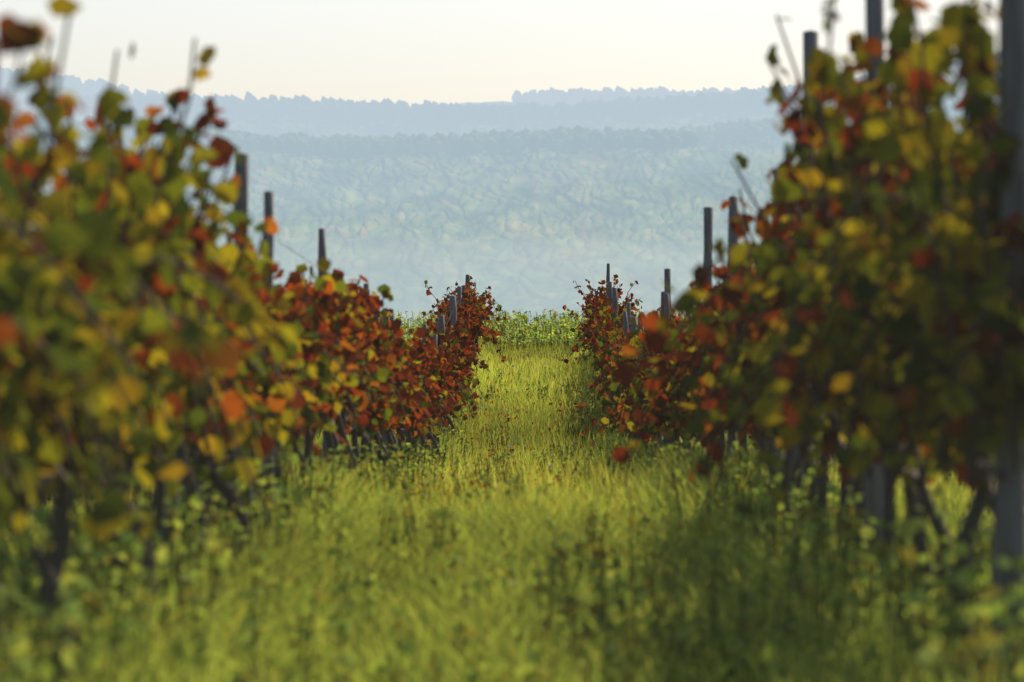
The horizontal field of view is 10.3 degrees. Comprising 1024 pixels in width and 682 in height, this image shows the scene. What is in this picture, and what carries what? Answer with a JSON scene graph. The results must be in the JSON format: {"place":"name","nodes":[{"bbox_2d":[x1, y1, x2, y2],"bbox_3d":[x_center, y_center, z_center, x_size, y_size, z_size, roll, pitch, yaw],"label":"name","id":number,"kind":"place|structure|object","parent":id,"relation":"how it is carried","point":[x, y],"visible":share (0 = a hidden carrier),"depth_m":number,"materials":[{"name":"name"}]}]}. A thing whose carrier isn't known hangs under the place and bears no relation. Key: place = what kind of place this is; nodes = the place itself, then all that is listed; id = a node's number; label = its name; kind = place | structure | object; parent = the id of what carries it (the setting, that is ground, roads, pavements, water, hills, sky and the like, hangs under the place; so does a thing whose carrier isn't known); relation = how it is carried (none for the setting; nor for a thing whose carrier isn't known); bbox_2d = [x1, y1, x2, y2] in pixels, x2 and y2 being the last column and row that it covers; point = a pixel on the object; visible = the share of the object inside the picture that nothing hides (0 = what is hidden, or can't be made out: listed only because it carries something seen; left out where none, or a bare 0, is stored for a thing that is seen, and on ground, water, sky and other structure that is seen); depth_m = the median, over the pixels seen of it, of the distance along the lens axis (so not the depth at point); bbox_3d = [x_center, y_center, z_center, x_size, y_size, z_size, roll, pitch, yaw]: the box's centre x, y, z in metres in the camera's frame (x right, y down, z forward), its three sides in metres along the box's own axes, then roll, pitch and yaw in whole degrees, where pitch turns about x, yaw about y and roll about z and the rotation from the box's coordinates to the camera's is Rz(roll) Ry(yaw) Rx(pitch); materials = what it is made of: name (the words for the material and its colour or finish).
{"place":"outdoors","nodes":[
{"label":"outdoors","id":0,"kind":"place"},
{"bbox_2d":[0,75,997,681],"bbox_3d":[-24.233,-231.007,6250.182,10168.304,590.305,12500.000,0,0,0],"label":"terrain","id":1,"kind":"structure","parent":0,"point":[532,231],"depth_m":3336.22,"materials":[{"name":"plant"}]},
{"bbox_2d":[0,59,997,226],"bbox_3d":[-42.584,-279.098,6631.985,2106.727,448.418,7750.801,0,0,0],"label":"trees","id":2,"kind":"object","parent":1,"relation":"on","point":[551,104],"visible":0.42,"depth_m":6522.32,"materials":[{"name":"blue plant"}]},
{"bbox_2d":[0,309,1023,681],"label":"weeds","id":3,"kind":"object","parent":1,"relation":"on","point":[986,651],"depth_m":18.38,"materials":[{"name":"green plant"}]},
{"bbox_2d":[0,0,1023,681],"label":"vines","id":4,"kind":"object","parent":1,"relation":"on","point":[88,232],"depth_m":16.78,"materials":[{"name":"green plant"}]},
{"bbox_2d":[467,353,612,472],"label":"wild flowers","id":5,"kind":"object","parent":1,"relation":"on","point":[510,446],"visible":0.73,"depth_m":79.38,"materials":[{"name":"white plant"}]},
{"bbox_2d":[103,0,1023,681],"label":"vineyard posts","id":6,"kind":"object","parent":1,"relation":"on","point":[1009,514],"visible":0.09,"depth_m":15.22,"materials":[{"name":"grey wood"}]},
{"bbox_2d":[15,108,1023,427],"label":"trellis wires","id":7,"kind":"object","parent":6,"relation":"attached to","point":[447,322],"visible":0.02,"depth_m":15.97,"materials":[{"name":"grey metal"}]},
{"bbox_2d":[0,0,998,106],"label":"sky","id":8,"kind":"structure","parent":0,"point":[410,51],"materials":[{"name":"white"}]},
{"bbox_2d":[0,333,1022,681],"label":"grass","id":9,"kind":"structure","parent":0,"point":[490,531],"depth_m":21.79,"materials":[{"name":"green plant"}]}
]}

